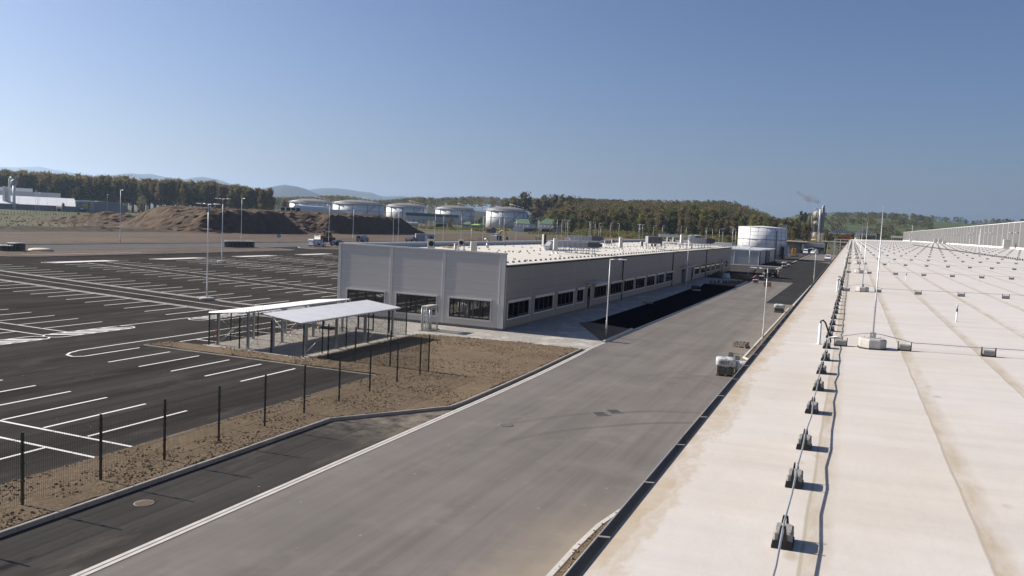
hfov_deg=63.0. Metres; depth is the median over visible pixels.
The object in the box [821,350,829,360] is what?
conductor holder
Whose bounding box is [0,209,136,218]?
meadow
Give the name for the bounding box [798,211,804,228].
conifer
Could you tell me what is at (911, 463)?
warehouse
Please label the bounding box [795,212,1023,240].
field hedges
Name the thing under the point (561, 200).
olive tree
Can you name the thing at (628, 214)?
olive tree
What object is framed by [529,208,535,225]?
green tree
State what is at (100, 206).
grey hall
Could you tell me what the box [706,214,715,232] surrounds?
olive tree
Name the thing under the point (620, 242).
air conditioner
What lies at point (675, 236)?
roof duct
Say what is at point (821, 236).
plant cabin
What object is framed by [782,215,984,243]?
field hill
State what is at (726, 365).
paver pallet
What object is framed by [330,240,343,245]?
dark car
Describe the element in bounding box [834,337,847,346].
conductor holder
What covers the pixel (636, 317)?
new black asphalt
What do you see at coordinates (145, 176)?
mountain
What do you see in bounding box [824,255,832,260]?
white van
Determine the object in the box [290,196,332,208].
storage tank
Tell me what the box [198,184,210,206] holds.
olive tree
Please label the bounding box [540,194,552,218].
olive tree
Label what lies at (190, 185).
bare tree
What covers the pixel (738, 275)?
soil heap
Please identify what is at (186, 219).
earth mounds
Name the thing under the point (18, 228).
ploughed band
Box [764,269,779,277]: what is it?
black van
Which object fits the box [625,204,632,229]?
bare tree
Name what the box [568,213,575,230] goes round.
green tree
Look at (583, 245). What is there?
air handler
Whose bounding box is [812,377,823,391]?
conductor holder
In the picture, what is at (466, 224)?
shed
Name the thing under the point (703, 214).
green tree
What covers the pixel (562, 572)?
planting bed
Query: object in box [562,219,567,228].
bare tree
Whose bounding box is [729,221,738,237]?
bare tree
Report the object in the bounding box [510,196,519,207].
olive tree
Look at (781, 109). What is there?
sky
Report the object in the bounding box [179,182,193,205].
olive tree
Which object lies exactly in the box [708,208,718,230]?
olive tree
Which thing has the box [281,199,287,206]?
bare tree
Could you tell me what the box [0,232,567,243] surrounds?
brown field
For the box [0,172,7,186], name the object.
bare tree
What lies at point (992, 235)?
tall hall
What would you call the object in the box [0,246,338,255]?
median soil
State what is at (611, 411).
drain grate
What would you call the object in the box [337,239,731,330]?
office building
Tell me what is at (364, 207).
storage tank
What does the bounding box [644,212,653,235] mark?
olive tree
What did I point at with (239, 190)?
bare tree
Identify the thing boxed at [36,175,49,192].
olive tree
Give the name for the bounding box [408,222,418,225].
tank truck
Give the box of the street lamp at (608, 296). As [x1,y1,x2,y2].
[605,259,626,335]
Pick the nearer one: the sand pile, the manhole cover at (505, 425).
the manhole cover at (505, 425)
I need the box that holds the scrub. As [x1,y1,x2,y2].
[413,225,830,248]
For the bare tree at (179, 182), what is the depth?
719.65 m
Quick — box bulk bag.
[721,272,729,278]
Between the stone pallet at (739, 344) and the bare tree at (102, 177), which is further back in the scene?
the bare tree at (102, 177)
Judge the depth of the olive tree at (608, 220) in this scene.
721.36 m
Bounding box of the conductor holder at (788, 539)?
[771,515,794,550]
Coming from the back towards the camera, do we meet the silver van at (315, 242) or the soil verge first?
the silver van at (315, 242)
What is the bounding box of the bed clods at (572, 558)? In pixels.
[558,333,769,571]
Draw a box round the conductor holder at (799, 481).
[785,462,803,489]
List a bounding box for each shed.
[462,222,472,227]
[470,224,484,228]
[828,228,851,243]
[852,229,877,239]
[891,236,902,240]
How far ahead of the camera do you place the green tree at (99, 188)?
681.26 m
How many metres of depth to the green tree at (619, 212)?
767.83 m
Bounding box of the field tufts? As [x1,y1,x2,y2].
[0,213,135,225]
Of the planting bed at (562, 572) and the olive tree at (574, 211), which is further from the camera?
the olive tree at (574, 211)
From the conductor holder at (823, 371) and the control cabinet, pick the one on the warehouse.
the conductor holder at (823, 371)
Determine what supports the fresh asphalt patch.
on the road at (551, 477)
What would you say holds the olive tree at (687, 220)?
on the ground at (519, 233)
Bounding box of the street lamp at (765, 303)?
[750,267,767,341]
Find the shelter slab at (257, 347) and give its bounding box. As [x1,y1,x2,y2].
[203,325,413,358]
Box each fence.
[0,324,430,510]
[4,210,93,215]
[208,303,407,357]
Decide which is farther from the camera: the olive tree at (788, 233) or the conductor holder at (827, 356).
the olive tree at (788, 233)
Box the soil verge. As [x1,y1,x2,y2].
[0,334,578,530]
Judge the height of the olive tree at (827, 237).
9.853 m
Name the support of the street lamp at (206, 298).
on the parking lot
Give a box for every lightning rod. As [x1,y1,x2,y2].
[854,227,862,272]
[856,223,868,291]
[857,206,886,349]
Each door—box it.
[586,284,590,308]
[680,268,685,283]
[690,267,693,280]
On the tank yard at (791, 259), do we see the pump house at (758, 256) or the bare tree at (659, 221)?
the pump house at (758, 256)
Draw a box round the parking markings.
[0,253,336,459]
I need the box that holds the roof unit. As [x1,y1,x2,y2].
[1002,239,1010,248]
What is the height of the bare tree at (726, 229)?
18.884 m
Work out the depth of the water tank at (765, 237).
264.20 m
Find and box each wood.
[274,195,547,209]
[541,197,812,239]
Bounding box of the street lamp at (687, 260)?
[685,235,700,286]
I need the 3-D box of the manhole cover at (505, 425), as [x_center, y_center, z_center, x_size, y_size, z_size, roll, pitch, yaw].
[-0.254,5.503,33.609,0.612,0.016,0.612,3,5,-1]
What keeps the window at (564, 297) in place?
in the office building
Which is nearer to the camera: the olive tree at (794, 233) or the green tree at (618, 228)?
the olive tree at (794, 233)
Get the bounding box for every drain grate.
[591,412,609,415]
[605,409,623,413]
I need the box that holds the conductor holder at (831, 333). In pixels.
[826,329,832,337]
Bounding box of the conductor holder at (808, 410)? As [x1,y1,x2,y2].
[805,397,818,414]
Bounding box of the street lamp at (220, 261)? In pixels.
[216,198,227,262]
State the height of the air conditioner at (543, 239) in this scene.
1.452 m
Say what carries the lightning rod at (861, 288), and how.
on the warehouse
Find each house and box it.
[513,219,533,231]
[539,218,560,231]
[731,246,775,264]
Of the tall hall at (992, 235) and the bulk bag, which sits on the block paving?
the bulk bag
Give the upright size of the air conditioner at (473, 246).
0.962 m
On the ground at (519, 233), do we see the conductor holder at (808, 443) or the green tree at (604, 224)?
the green tree at (604, 224)
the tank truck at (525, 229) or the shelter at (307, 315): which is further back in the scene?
the tank truck at (525, 229)
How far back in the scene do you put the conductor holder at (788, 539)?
3.73 m
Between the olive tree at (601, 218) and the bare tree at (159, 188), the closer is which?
the bare tree at (159, 188)
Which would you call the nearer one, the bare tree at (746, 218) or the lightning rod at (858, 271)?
the lightning rod at (858, 271)
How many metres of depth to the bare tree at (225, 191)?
733.94 m
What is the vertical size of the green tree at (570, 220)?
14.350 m
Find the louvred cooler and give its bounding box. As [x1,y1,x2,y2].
[645,236,661,249]
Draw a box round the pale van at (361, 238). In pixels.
[356,235,368,241]
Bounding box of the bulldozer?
[314,230,335,241]
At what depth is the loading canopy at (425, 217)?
686.44 m
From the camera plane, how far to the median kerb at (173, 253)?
151.07 m
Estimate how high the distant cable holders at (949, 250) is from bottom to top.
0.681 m
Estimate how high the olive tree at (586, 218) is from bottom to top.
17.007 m
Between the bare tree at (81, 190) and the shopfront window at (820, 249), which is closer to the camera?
the shopfront window at (820, 249)
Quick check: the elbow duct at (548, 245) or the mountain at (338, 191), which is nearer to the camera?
the elbow duct at (548, 245)
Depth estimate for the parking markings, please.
53.57 m
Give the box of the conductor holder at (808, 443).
[796,429,811,450]
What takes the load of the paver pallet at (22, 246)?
on the median soil at (112, 251)
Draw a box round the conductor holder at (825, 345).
[822,339,830,348]
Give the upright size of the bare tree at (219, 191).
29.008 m
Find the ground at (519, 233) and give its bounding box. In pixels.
[0,203,843,409]
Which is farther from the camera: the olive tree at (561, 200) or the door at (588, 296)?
the olive tree at (561, 200)
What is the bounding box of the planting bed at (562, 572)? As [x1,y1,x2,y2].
[554,309,789,575]
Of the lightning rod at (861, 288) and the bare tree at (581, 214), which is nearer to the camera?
the lightning rod at (861, 288)
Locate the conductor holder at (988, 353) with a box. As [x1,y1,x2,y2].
[980,347,996,357]
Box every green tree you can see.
[0,171,14,187]
[25,172,37,190]
[63,174,78,198]
[93,179,110,200]
[134,183,146,212]
[189,183,203,205]
[502,199,509,206]
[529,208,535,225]
[555,212,562,229]
[561,215,568,230]
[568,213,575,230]
[568,217,575,231]
[576,216,585,231]
[601,221,607,230]
[607,209,616,217]
[614,210,626,229]
[614,221,622,231]
[618,211,626,230]
[628,213,634,231]
[630,221,638,231]
[634,209,641,233]
[635,212,646,235]
[638,217,647,233]
[646,219,655,234]
[661,227,667,237]
[667,208,679,233]
[668,215,678,233]
[687,203,699,210]
[687,217,698,234]
[691,208,700,233]
[697,211,710,234]
[705,219,715,235]
[714,216,721,234]
[717,207,727,215]
[725,236,731,242]
[737,216,746,228]
[747,218,758,225]
[760,221,769,226]
[764,217,773,224]
[794,221,802,239]
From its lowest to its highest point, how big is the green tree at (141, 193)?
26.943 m
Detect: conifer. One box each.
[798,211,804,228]
[802,212,807,223]
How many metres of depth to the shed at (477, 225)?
721.13 m
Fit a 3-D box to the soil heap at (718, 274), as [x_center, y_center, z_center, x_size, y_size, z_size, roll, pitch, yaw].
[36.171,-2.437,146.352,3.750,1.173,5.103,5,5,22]
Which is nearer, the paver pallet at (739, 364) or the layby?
the layby
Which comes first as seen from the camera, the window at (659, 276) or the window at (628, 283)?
the window at (628, 283)
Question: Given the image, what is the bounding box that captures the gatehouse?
[786,240,824,253]
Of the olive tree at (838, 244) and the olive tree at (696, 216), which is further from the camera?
the olive tree at (696, 216)
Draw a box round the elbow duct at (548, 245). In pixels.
[544,240,562,249]
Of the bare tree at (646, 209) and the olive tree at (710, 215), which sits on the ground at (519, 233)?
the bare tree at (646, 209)
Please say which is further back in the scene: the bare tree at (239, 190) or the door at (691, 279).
the bare tree at (239, 190)
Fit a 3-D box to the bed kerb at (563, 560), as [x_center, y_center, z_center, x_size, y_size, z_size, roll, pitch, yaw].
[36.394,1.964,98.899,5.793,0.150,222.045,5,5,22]
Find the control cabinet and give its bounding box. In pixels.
[781,244,788,259]
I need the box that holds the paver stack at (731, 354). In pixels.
[728,352,739,371]
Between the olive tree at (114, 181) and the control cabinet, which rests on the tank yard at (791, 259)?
the control cabinet
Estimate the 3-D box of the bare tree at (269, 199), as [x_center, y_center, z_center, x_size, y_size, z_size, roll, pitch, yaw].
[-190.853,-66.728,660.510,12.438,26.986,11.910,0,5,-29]
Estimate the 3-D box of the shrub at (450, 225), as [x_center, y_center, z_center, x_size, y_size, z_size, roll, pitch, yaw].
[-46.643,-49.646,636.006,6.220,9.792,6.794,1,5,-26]
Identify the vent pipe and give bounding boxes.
[679,234,683,247]
[816,319,830,344]
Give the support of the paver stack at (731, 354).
on the paved crossing
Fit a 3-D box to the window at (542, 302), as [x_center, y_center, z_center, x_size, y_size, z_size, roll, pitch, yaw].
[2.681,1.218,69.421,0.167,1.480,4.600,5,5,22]
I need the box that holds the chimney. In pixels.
[820,205,824,232]
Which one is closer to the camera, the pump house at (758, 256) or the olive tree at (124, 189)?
the pump house at (758, 256)
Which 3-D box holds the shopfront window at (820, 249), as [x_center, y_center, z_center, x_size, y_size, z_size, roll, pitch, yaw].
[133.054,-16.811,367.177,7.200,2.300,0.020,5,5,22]
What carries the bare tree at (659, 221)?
on the ground at (519, 233)
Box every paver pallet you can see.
[7,242,20,250]
[15,242,25,250]
[224,241,230,246]
[716,356,735,376]
[734,360,745,373]
[774,304,784,312]
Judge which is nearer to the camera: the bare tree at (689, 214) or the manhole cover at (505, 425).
the manhole cover at (505, 425)
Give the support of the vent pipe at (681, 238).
on the office building
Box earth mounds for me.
[27,205,425,234]
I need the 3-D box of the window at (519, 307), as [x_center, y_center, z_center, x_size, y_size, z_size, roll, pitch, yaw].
[0.563,1.531,64.300,0.167,1.480,4.500,5,5,22]
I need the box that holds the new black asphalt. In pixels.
[592,284,734,328]
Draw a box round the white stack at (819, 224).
[817,208,820,241]
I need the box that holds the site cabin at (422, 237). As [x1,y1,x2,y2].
[415,233,434,241]
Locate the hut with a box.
[486,227,495,232]
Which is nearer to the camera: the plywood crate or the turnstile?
the turnstile
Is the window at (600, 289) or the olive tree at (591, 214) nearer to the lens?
the window at (600, 289)
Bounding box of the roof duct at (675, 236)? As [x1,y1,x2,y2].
[658,234,700,241]
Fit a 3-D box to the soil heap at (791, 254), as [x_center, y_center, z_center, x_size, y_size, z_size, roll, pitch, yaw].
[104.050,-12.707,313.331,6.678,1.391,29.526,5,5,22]
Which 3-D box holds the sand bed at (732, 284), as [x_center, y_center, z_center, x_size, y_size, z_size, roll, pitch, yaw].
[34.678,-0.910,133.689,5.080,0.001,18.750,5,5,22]
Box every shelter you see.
[208,299,350,348]
[263,300,400,355]
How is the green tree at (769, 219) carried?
on the wooded hill at (655, 231)
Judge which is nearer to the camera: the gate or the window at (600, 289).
the gate
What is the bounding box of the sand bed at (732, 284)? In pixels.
[707,280,749,286]
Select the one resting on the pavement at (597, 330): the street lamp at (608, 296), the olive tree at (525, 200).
the street lamp at (608, 296)
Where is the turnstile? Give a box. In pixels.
[418,304,438,331]
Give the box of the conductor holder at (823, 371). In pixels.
[816,362,826,374]
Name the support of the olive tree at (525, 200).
on the ground at (519, 233)
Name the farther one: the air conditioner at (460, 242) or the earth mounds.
the earth mounds
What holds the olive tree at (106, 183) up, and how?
on the meadow
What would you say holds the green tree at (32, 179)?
on the meadow
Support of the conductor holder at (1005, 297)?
on the warehouse
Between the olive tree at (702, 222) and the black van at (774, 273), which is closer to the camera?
the black van at (774, 273)
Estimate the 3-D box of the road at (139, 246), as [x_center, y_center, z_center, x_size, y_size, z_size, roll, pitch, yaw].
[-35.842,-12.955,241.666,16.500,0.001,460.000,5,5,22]
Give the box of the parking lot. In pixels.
[0,247,368,484]
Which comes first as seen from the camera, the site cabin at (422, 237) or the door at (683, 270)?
the door at (683, 270)
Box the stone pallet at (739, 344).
[732,340,749,348]
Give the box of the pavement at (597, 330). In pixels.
[579,271,759,340]
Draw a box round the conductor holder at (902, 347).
[897,341,911,351]
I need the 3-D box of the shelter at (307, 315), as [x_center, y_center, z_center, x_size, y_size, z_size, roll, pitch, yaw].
[-10.886,2.345,52.069,2.674,2.280,10.900,5,5,22]
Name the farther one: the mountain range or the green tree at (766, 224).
the mountain range
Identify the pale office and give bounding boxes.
[76,200,94,211]
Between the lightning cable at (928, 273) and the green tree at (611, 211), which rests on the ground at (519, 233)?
the green tree at (611, 211)
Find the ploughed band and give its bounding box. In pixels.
[0,225,181,232]
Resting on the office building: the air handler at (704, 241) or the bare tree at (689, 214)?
the air handler at (704, 241)
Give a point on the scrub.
(615, 234)
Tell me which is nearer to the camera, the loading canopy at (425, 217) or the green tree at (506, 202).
the loading canopy at (425, 217)
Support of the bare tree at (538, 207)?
on the ground at (519, 233)
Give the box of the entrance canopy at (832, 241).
[821,241,847,253]
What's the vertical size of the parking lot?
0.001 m
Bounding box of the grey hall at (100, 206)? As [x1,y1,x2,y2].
[75,200,124,212]
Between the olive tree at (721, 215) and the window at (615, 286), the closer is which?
the window at (615, 286)
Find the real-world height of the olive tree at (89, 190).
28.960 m
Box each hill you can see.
[226,206,540,225]
[534,209,737,237]
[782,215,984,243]
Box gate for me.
[358,313,373,329]
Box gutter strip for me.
[71,255,808,575]
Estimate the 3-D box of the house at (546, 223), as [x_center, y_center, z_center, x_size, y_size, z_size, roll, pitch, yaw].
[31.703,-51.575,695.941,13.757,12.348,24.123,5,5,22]
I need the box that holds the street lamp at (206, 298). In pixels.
[196,203,220,299]
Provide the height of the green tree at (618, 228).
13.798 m
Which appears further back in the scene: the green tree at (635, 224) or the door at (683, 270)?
the green tree at (635, 224)
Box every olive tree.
[30,174,41,191]
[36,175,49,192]
[44,173,53,192]
[49,175,64,193]
[77,177,89,199]
[82,176,95,200]
[98,178,113,201]
[108,178,119,202]
[118,178,131,211]
[125,181,139,212]
[143,182,152,209]
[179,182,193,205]
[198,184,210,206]
[226,188,237,207]
[240,189,251,208]
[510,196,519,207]
[519,191,533,218]
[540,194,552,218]
[547,194,558,207]
[552,217,559,231]
[556,194,567,207]
[564,208,570,230]
[565,195,576,206]
[568,206,575,224]
[571,210,577,230]
[583,215,590,228]
[586,210,594,228]
[596,213,606,230]
[605,215,611,230]
[611,212,619,228]
[622,220,629,230]
[624,209,633,230]
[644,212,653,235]
[649,207,659,228]
[663,218,671,232]
[680,205,686,215]
[684,218,691,233]
[694,212,699,232]
[697,216,707,233]
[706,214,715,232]
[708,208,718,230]
[713,219,723,236]
[718,211,725,232]
[756,216,763,225]
[778,219,787,226]
[787,229,790,239]
[789,227,799,240]
[823,234,829,247]
[835,235,843,252]
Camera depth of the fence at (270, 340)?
49.69 m
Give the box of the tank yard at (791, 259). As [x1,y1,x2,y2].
[730,252,810,266]
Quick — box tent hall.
[0,195,75,211]
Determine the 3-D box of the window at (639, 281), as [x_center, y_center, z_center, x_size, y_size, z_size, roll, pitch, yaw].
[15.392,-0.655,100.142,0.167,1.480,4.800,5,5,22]
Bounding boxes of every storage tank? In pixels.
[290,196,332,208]
[332,197,384,215]
[386,200,427,222]
[435,203,474,224]
[485,204,528,227]
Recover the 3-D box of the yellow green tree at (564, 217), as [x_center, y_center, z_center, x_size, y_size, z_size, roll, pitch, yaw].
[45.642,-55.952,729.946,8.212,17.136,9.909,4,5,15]
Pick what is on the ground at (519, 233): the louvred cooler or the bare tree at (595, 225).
the bare tree at (595, 225)
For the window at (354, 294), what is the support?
in the office building
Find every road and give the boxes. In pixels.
[26,240,534,249]
[78,254,836,575]
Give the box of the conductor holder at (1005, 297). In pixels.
[1002,294,1009,298]
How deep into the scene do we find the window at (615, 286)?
90.08 m
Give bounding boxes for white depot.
[280,205,344,212]
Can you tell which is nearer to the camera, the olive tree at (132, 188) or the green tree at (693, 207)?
the olive tree at (132, 188)
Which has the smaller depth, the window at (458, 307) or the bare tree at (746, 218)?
the window at (458, 307)
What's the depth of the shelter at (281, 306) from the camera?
51.67 m
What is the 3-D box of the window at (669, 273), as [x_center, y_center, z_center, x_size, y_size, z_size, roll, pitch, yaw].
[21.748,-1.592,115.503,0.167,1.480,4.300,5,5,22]
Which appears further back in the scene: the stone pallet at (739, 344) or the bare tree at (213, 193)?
the bare tree at (213, 193)
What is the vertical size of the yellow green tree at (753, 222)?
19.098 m
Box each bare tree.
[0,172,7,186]
[14,172,26,187]
[22,172,29,188]
[57,174,68,197]
[72,176,82,199]
[91,178,98,200]
[97,174,105,198]
[113,177,126,202]
[121,174,131,211]
[129,176,138,199]
[147,180,157,207]
[153,179,165,205]
[161,180,173,205]
[167,177,179,205]
[174,178,182,205]
[186,184,197,205]
[205,183,219,207]
[206,180,217,205]
[217,185,225,207]
[220,185,228,207]
[232,186,243,208]
[247,187,256,208]
[254,186,263,208]
[257,188,266,209]
[264,187,277,209]
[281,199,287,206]
[530,198,544,227]
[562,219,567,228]
[575,212,584,226]
[592,219,599,230]
[609,220,615,231]
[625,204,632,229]
[641,206,651,232]
[652,208,664,234]
[654,212,665,233]
[675,208,685,234]
[677,216,685,233]
[685,211,695,231]
[721,215,730,237]
[722,219,731,236]
[729,214,738,232]
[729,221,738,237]
[734,210,742,216]
[742,214,748,225]
[787,218,794,226]
[794,223,799,239]
[801,224,810,240]
[807,219,811,240]
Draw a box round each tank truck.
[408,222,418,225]
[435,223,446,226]
[523,227,537,231]
[541,228,552,231]
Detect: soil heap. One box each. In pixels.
[708,271,722,277]
[730,272,750,279]
[788,252,797,256]
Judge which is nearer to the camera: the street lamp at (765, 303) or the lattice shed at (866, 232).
the street lamp at (765, 303)
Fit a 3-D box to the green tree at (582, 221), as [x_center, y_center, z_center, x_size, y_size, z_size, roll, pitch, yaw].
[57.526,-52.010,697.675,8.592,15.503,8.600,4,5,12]
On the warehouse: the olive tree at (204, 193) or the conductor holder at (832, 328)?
the conductor holder at (832, 328)
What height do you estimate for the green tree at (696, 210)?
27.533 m
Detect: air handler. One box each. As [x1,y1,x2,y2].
[550,241,601,253]
[565,235,603,242]
[685,237,714,247]
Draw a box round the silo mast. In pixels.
[3,177,16,209]
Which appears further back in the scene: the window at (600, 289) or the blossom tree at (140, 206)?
the blossom tree at (140, 206)
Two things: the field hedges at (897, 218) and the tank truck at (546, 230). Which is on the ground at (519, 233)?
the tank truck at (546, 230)
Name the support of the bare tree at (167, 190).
on the ground at (519, 233)
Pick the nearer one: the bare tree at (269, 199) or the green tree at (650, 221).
the bare tree at (269, 199)
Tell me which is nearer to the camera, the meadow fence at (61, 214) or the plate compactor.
the plate compactor
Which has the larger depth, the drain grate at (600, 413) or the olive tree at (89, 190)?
the olive tree at (89, 190)
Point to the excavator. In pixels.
(496, 237)
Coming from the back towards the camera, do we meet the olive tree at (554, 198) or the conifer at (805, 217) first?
the olive tree at (554, 198)
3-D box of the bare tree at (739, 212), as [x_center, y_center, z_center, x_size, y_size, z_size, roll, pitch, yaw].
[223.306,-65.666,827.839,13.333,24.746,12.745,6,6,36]
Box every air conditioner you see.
[427,239,434,247]
[457,240,464,249]
[470,242,476,250]
[541,234,545,246]
[551,238,558,253]
[618,237,623,250]
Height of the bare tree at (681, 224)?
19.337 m
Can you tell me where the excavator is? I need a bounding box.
[489,230,507,240]
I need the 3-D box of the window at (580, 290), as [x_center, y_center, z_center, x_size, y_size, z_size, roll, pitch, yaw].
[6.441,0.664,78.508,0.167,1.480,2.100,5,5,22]
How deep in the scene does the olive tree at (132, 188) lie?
695.41 m
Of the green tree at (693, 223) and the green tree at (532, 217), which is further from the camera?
the green tree at (532, 217)
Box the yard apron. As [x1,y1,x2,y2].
[728,264,778,274]
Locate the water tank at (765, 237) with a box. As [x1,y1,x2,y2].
[737,224,787,258]
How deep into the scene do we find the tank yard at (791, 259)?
258.12 m
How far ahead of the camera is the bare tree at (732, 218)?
707.33 m
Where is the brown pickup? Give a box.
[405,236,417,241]
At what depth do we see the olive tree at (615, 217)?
732.64 m
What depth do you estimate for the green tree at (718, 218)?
720.64 m
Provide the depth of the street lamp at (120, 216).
169.08 m
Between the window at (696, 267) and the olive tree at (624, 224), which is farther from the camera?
the olive tree at (624, 224)
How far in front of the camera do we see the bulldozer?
228.12 m
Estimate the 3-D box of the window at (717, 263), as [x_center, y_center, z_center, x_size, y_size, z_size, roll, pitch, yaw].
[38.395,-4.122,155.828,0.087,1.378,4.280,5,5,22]
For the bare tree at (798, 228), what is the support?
on the ground at (519, 233)
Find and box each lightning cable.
[772,249,849,575]
[829,333,1023,350]
[843,284,1007,294]
[848,260,1004,267]
[848,268,1005,276]
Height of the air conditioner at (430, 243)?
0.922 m
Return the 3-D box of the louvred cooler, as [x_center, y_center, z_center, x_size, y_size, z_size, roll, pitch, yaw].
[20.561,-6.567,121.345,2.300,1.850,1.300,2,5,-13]
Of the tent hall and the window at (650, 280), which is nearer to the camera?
the window at (650, 280)
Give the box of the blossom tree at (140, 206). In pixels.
[137,196,147,211]
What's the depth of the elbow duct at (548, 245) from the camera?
91.61 m
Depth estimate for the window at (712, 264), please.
150.34 m
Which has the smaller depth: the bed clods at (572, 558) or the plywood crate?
the bed clods at (572, 558)
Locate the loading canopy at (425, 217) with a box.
[406,212,458,226]
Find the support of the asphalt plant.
on the ground at (519, 233)
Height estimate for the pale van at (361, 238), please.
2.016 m
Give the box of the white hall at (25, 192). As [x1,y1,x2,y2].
[0,187,60,197]
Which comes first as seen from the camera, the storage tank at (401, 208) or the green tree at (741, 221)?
the green tree at (741, 221)
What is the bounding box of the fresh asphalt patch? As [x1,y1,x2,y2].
[758,259,828,304]
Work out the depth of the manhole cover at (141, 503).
22.91 m
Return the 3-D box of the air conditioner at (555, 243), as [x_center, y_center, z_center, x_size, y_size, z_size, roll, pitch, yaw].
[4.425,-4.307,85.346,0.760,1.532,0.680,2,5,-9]
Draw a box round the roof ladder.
[833,239,849,258]
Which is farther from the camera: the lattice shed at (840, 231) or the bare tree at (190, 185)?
the lattice shed at (840, 231)
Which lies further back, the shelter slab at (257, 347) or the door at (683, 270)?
the door at (683, 270)
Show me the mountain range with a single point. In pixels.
(31, 169)
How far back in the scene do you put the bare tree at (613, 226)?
674.22 m
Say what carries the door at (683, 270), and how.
in the office building
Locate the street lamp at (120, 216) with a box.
[119,190,120,242]
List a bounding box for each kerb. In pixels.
[0,239,568,256]
[0,344,582,537]
[546,285,810,575]
[602,264,780,342]
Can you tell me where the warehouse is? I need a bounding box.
[563,239,1023,575]
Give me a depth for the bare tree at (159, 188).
696.92 m
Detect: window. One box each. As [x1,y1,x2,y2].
[346,288,385,303]
[395,292,437,316]
[447,296,491,321]
[507,296,530,319]
[533,292,554,313]
[556,288,574,307]
[576,287,584,303]
[593,282,607,299]
[609,280,622,295]
[623,278,634,292]
[635,276,645,289]
[646,274,655,286]
[656,272,664,284]
[665,271,673,282]
[694,266,699,274]
[701,264,705,272]
[711,263,714,270]
[716,262,719,269]
[806,247,823,252]
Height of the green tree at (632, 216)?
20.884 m
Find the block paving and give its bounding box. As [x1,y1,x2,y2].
[290,277,741,348]
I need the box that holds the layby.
[0,409,452,575]
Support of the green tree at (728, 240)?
on the ground at (519, 233)
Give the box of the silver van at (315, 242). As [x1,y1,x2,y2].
[308,239,325,246]
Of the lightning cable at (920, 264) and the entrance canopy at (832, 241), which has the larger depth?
the entrance canopy at (832, 241)
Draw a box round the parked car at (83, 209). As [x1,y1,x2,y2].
[78,208,89,211]
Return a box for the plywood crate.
[763,282,770,286]
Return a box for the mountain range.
[0,166,97,176]
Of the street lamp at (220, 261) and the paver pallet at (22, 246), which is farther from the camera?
the paver pallet at (22, 246)
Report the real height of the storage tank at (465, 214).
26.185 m
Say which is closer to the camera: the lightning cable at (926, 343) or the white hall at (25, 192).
the lightning cable at (926, 343)
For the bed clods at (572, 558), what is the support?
on the planting bed at (562, 572)
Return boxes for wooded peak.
[263,185,320,206]
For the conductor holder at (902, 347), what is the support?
on the warehouse
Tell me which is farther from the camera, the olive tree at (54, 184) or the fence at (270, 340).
the olive tree at (54, 184)
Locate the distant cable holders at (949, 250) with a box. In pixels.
[849,240,1023,260]
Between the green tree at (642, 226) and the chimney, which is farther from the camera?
the chimney
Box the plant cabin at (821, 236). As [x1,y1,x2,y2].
[819,233,823,242]
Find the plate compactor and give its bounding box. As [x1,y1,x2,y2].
[691,284,702,290]
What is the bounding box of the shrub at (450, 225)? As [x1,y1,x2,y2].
[447,216,453,226]
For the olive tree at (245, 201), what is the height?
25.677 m
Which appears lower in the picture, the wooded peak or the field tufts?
the field tufts
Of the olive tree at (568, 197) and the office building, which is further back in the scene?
the olive tree at (568, 197)
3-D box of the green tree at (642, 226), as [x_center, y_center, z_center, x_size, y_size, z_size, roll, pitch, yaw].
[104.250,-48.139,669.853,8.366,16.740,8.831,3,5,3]
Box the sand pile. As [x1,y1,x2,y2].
[28,248,53,251]
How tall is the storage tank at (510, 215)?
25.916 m
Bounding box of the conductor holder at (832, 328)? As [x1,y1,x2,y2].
[828,323,834,331]
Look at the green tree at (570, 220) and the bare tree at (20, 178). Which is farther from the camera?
the green tree at (570, 220)
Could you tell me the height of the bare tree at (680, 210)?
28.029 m
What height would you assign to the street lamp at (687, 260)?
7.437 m
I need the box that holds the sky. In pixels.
[0,0,1023,223]
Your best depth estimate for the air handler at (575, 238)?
110.63 m
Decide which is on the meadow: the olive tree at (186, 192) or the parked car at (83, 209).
the parked car at (83, 209)
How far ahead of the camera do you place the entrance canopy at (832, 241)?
372.30 m
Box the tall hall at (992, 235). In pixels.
[903,221,1023,249]
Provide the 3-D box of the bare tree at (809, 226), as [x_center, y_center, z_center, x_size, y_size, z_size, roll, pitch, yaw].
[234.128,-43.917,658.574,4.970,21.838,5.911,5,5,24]
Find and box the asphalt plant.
[810,208,818,242]
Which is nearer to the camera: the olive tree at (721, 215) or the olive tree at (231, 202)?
the olive tree at (231, 202)
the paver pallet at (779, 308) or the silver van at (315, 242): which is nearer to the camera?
the paver pallet at (779, 308)
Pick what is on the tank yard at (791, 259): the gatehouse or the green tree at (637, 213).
the gatehouse
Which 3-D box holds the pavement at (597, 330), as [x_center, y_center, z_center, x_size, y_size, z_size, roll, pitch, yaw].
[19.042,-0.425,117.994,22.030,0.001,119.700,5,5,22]
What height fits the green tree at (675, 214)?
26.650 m
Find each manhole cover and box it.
[133,500,154,506]
[498,423,512,426]
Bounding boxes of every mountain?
[110,173,231,206]
[310,188,485,211]
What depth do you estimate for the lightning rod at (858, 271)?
32.12 m

